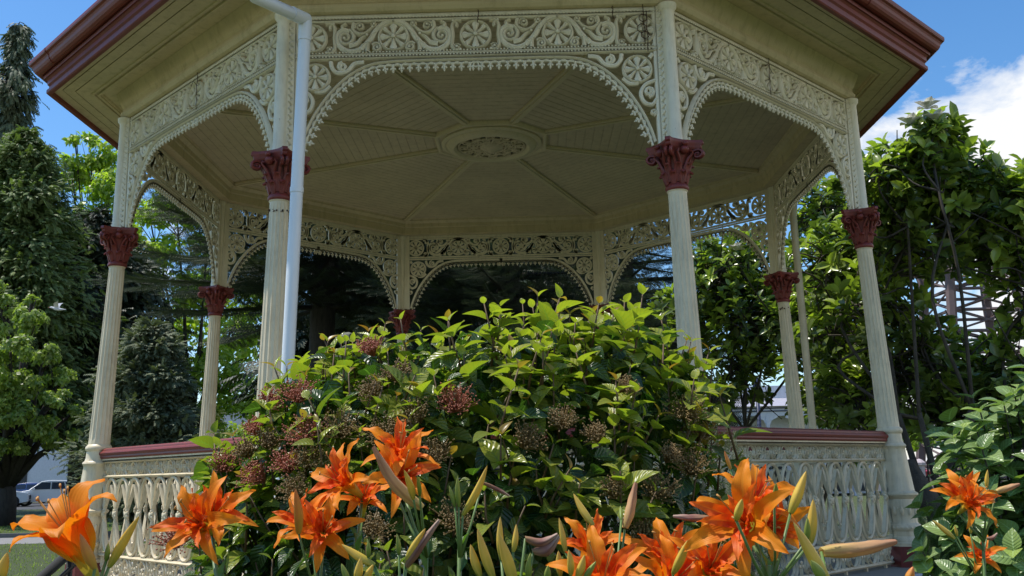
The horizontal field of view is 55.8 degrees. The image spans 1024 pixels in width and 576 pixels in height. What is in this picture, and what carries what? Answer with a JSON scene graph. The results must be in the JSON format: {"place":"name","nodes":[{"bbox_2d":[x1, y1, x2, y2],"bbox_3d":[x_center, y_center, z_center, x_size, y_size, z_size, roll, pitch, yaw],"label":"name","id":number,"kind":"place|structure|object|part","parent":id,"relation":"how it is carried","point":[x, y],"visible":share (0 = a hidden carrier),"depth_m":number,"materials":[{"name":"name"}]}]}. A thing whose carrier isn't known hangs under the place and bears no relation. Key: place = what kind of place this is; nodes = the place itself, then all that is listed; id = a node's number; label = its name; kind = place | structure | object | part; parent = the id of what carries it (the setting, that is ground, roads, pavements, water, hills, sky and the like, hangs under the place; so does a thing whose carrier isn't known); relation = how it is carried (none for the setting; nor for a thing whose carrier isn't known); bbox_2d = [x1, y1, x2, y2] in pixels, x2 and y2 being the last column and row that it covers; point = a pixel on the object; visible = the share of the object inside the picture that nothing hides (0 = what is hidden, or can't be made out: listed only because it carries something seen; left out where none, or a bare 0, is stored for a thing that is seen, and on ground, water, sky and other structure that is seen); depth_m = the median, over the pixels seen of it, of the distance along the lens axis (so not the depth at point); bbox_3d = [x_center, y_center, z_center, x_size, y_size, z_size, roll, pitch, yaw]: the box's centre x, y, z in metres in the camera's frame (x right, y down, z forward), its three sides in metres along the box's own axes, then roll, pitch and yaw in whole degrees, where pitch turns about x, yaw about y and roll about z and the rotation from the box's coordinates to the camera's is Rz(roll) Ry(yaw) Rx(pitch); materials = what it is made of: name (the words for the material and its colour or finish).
{"place":"outdoors","nodes":[
{"label":"outdoors","id":0,"kind":"place"},
{"bbox_2d":[48,301,65,310],"bbox_3d":[-14.037,0.555,30.016,0.494,0.298,0.474,-8,-13,33],"label":"seagull","id":1,"kind":"object","parent":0,"point":[56,306],"visible":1,"depth_m":29.96,"materials":[{"name":"white"}]},
{"bbox_2d":[0,521,157,575],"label":"grass","id":2,"kind":"structure","parent":0,"point":[33,562],"depth_m":19.92,"materials":[{"name":"green plant"}]},
{"bbox_2d":[0,535,158,543],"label":"path","id":3,"kind":"structure","parent":0,"point":[32,540],"depth_m":24.68,"materials":[{"name":"concrete"}]},
{"bbox_2d":[18,406,252,483],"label":"long building","id":4,"kind":"structure","parent":0,"point":[39,471],"depth_m":80.47,"materials":[{"name":"white paint"}]},
{"bbox_2d":[18,474,26,483],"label":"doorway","id":5,"kind":"structure","parent":4,"relation":"in","point":[24,480],"depth_m":80.24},
{"bbox_2d":[17,484,933,509],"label":"road","id":6,"kind":"structure","parent":0,"point":[34,506],"depth_m":61.16,"materials":[{"name":"grey asphalt"}]},
{"bbox_2d":[16,491,30,505],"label":"parked car","id":7,"kind":"object","parent":6,"relation":"on","point":[22,497],"visible":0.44,"depth_m":61.77,"materials":[{"name":"silver metal"}]},
{"bbox_2d":[16,483,44,502],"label":"parked car","id":8,"kind":"object","parent":6,"relation":"on","point":[23,486],"visible":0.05,"depth_m":71.32,"materials":[{"name":"blue paint"}]},
{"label":"side window","id":9,"kind":"part","parent":8,"relation":"part of","materials":[{"name":"blue glass"}]},
{"bbox_2d":[19,480,66,505],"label":"parked car","id":10,"kind":"object","parent":6,"relation":"on","point":[44,491],"visible":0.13,"depth_m":63.23,"materials":[{"name":"white paint"}]},
{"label":"side window","id":11,"kind":"part","parent":10,"relation":"part of","materials":[{"name":"black glass"}]},
{"bbox_2d":[0,466,1007,575],"bbox_3d":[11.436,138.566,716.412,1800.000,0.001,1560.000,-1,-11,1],"label":"lawn","id":12,"kind":"structure","parent":0,"point":[20,514],"depth_m":21.38,"materials":[{"name":"green plant"}]},
{"bbox_2d":[0,22,70,175],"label":"weeping conifer","id":13,"kind":"object","parent":12,"relation":"on","point":[16,76],"visible":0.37,"depth_m":53.19,"materials":[{"name":"green plant"}]},
{"bbox_2d":[0,279,85,526],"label":"spreading tree","id":14,"kind":"object","parent":12,"relation":"on","point":[23,428],"visible":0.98,"depth_m":33.09,"materials":[{"name":"green plant"}]},
{"bbox_2d":[0,531,121,537],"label":"kerb","id":15,"kind":"structure","parent":12,"relation":"on","point":[8,535],"depth_m":26.28,"materials":[{"name":"concrete"}]},
{"bbox_2d":[0,124,128,459],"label":"cypress tree","id":16,"kind":"object","parent":12,"relation":"on","point":[35,252],"visible":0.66,"depth_m":38.43,"materials":[{"name":"green plant"}]},
{"bbox_2d":[1,202,198,496],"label":"dark conifer","id":17,"kind":"object","parent":12,"relation":"on","point":[133,304],"visible":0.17,"depth_m":42.03,"materials":[{"name":"green plant"}]},
{"bbox_2d":[58,130,165,317],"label":"leafy tree","id":18,"kind":"object","parent":12,"relation":"on","point":[97,188],"visible":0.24,"depth_m":61.58,"materials":[{"name":"green plant"}]},
{"bbox_2d":[43,315,226,529],"bbox_3d":[-9.895,3.825,26.989,5.098,6.218,5.180,-1,-11,1],"label":"feathery conifer","id":19,"kind":"object","parent":12,"relation":"on","point":[151,405],"visible":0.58,"depth_m":26.36,"materials":[{"name":"green plant"}]},
{"bbox_2d":[133,189,262,437],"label":"leafy tree","id":20,"kind":"object","parent":12,"relation":"on","point":[226,355],"visible":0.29,"depth_m":45.85,"materials":[{"name":"green plant"}]},
{"bbox_2d":[215,333,259,438],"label":"leafy tree","id":21,"kind":"object","parent":12,"relation":"on","point":[240,432],"visible":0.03,"depth_m":51.59,"materials":[{"name":"green plant"}]},
{"bbox_2d":[87,189,521,388],"bbox_3d":[-3.728,-0.177,20.037,8.442,11.101,8.742,-1,-11,1],"label":"plumed conifer","id":22,"kind":"object","parent":12,"relation":"on","point":[327,280],"visible":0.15,"depth_m":19.08,"materials":[{"name":"green plant"}]},
{"bbox_2d":[219,241,528,525],"bbox_3d":[-3.350,3.041,30.687,13.490,13.084,12.768,-1,-11,1],"label":"backing conifer","id":23,"kind":"object","parent":12,"relation":"on","point":[302,346],"visible":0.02,"depth_m":28.31,"materials":[{"name":"green plant"}]},
{"bbox_2d":[29,0,944,575],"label":"rotunda","id":24,"kind":"structure","parent":12,"relation":"on","point":[401,124],"depth_m":8.49,"materials":[{"name":"wood"}]},
{"bbox_2d":[346,234,672,499],"bbox_3d":[-0.103,0.430,18.305,6.531,9.101,6.802,-1,-11,1],"label":"plumed conifer","id":25,"kind":"object","parent":12,"relation":"on","point":[505,281],"visible":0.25,"depth_m":17.18,"materials":[{"name":"green plant"}]},
{"bbox_2d":[472,236,742,524],"bbox_3d":[1.788,3.328,31.491,11.495,11.674,12.082,-1,-11,1],"label":"backing conifer","id":26,"kind":"object","parent":12,"relation":"on","point":[543,492],"visible":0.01,"depth_m":29.87,"materials":[{"name":"green plant"}]},
{"bbox_2d":[493,218,782,485],"bbox_3d":[3.077,0.834,24.761,7.966,10.601,8.164,-1,-11,1],"label":"plumed conifer","id":27,"kind":"object","parent":12,"relation":"on","point":[635,266],"visible":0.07,"depth_m":24.10,"materials":[{"name":"green plant"}]},
{"bbox_2d":[645,175,887,524],"bbox_3d":[4.231,1.227,15.357,3.771,6.293,3.287,0,-11,-9],"label":"magnolia tree","id":28,"kind":"object","parent":12,"relation":"on","point":[736,298],"visible":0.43,"depth_m":15.24,"materials":[{"name":"green plant"}]},
{"bbox_2d":[788,418,848,466],"bbox_3d":[9.220,4.684,25.753,3.464,3.153,0.832,-1,-11,1],"label":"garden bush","id":29,"kind":"object","parent":12,"relation":"on","point":[822,427],"visible":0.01,"depth_m":25.99,"materials":[{"name":"green plant"}]},
{"bbox_2d":[768,96,1023,558],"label":"magnolia tree","id":30,"kind":"object","parent":12,"relation":"on","point":[972,210],"visible":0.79,"depth_m":11.63,"materials":[{"name":"green plant"}]},
{"bbox_2d":[917,459,925,476],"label":"stone pillar","id":31,"kind":"structure","parent":12,"relation":"on","point":[921,463],"depth_m":40.04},
{"bbox_2d":[903,429,1010,482],"bbox_3d":[11.317,4.470,24.205,3.661,2.900,2.371,-1,-11,1],"label":"garden bush","id":32,"kind":"object","parent":12,"relation":"on","point":[915,446],"visible":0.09,"depth_m":23.95,"materials":[{"name":"green plant"}]},
{"bbox_2d":[903,347,1023,575],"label":"hydrangea bush","id":33,"kind":"object","parent":12,"relation":"on","point":[994,448],"visible":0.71,"depth_m":5.25,"materials":[{"name":"green plant"}]},
{"bbox_2d":[914,258,1022,486],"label":"lattice tower","id":34,"kind":"structure","parent":12,"relation":"on","point":[988,318],"depth_m":60.32,"materials":[{"name":"metal"}]},
{"bbox_2d":[0,0,1023,465],"label":"sky","id":35,"kind":"structure","parent":0,"point":[978,67],"materials":[{"name":"blue"}]},
{"bbox_2d":[691,423,786,575],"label":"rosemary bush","id":36,"kind":"object","parent":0,"point":[753,570],"visible":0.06,"depth_m":5.10,"materials":[{"name":"green plant"}]},
{"bbox_2d":[752,379,761,426],"bbox_3d":[9.837,5.997,38.297,0.700,5.066,0.360,-1,-11,1],"label":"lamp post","id":37,"kind":"object","parent":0,"point":[758,409],"visible":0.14,"depth_m":38.45,"materials":[{"name":"grey metal"}]},
{"bbox_2d":[722,385,882,495],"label":"verandah house","id":38,"kind":"structure","parent":0,"point":[770,418],"depth_m":48.11,"materials":[{"name":"white paint"}]},
{"bbox_2d":[918,500,974,561],"bbox_3d":[3.986,2.532,8.993,1.248,1.124,1.258,-1,-11,1],"label":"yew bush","id":39,"kind":"object","parent":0,"point":[922,521],"visible":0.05,"depth_m":8.91,"materials":[{"name":"green plant"}]},
{"label":"flower bed","id":40,"kind":"structure","parent":0,"visible":0},
{"bbox_2d":[0,552,8,575],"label":"daylily","id":41,"kind":"object","parent":40,"relation":"on","point":[4,564],"visible":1,"depth_m":1.10,"materials":[{"name":"yellow plant"}]},
{"bbox_2d":[36,556,75,575],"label":"garden rail","id":42,"kind":"object","parent":40,"relation":"on","point":[54,566],"visible":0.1,"depth_m":4.40,"materials":[{"name":"black metal"}]},
{"bbox_2d":[9,478,139,575],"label":"daylily","id":43,"kind":"object","parent":40,"relation":"on","point":[64,527],"visible":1,"depth_m":1.12,"materials":[{"name":"orange plant"}]},
{"bbox_2d":[149,470,258,575],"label":"daylily","id":44,"kind":"object","parent":40,"relation":"on","point":[209,513],"visible":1,"depth_m":1.53,"materials":[{"name":"orange plant"}]},
{"bbox_2d":[267,488,365,575],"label":"daylily","id":45,"kind":"object","parent":40,"relation":"on","point":[321,528],"visible":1,"depth_m":1.66,"materials":[{"name":"orange plant"}]},
{"bbox_2d":[307,438,388,570],"bbox_3d":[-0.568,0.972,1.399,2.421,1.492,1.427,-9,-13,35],"label":"daylily","id":46,"kind":"object","parent":40,"relation":"on","point":[338,475],"visible":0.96,"depth_m":1.73,"materials":[{"name":"orange plant"}]},
{"bbox_2d":[341,557,373,575],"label":"daylily","id":47,"kind":"object","parent":40,"relation":"on","point":[358,571],"visible":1,"depth_m":1.36,"materials":[{"name":"yellow plant"}]},
{"bbox_2d":[342,519,440,575],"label":"daylily","id":48,"kind":"object","parent":40,"relation":"on","point":[417,545],"visible":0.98,"depth_m":1.50,"materials":[{"name":"green plant"}]},
{"bbox_2d":[360,416,440,575],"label":"daylily","id":49,"kind":"object","parent":40,"relation":"on","point":[397,455],"visible":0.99,"depth_m":1.68,"materials":[{"name":"orange plant"}]},
{"bbox_2d":[147,283,771,575],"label":"viburnum shrub","id":50,"kind":"object","parent":40,"relation":"on","point":[539,389],"visible":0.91,"depth_m":2.98,"materials":[{"name":"green plant"}]},
{"bbox_2d":[449,466,509,575],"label":"daylily","id":51,"kind":"object","parent":40,"relation":"on","point":[474,497],"visible":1,"depth_m":1.62,"materials":[{"name":"green plant"}]},
{"bbox_2d":[470,517,559,575],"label":"daylily","id":52,"kind":"object","parent":40,"relation":"on","point":[545,546],"visible":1,"depth_m":1.28,"materials":[{"name":"green plant"}]},
{"bbox_2d":[567,549,595,575],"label":"daylily","id":53,"kind":"object","parent":40,"relation":"on","point":[580,569],"visible":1,"depth_m":1.34,"materials":[{"name":"yellow plant"}]},
{"bbox_2d":[545,482,650,575],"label":"daylily","id":54,"kind":"object","parent":40,"relation":"on","point":[590,542],"visible":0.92,"depth_m":1.42,"materials":[{"name":"orange plant"}]},
{"bbox_2d":[621,514,707,575],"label":"daylily","id":55,"kind":"object","parent":40,"relation":"on","point":[665,553],"visible":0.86,"depth_m":1.46,"materials":[{"name":"orange plant"}]},
{"bbox_2d":[667,522,740,575],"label":"daylily","id":56,"kind":"object","parent":40,"relation":"on","point":[714,560],"visible":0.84,"depth_m":1.40,"materials":[{"name":"orange plant"}]},
{"bbox_2d":[684,459,816,575],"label":"daylily","id":57,"kind":"object","parent":40,"relation":"on","point":[740,517],"visible":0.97,"depth_m":1.23,"materials":[{"name":"orange plant"}]},
{"bbox_2d":[712,451,809,575],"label":"daylily","id":58,"kind":"object","parent":40,"relation":"on","point":[774,520],"visible":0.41,"depth_m":1.50,"materials":[{"name":"orange plant"}]},
{"bbox_2d":[793,522,914,575],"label":"daylily","id":59,"kind":"object","parent":40,"relation":"on","point":[837,550],"visible":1,"depth_m":1.12,"materials":[{"name":"green plant"}]},
{"bbox_2d":[933,520,1006,575],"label":"daylily","id":60,"kind":"object","parent":40,"relation":"on","point":[976,553],"visible":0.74,"depth_m":2.45,"materials":[{"name":"orange plant"}]},
{"bbox_2d":[929,469,1019,575],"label":"daylily","id":61,"kind":"object","parent":40,"relation":"on","point":[966,492],"visible":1,"depth_m":2.24,"materials":[{"name":"orange plant"}]}
]}

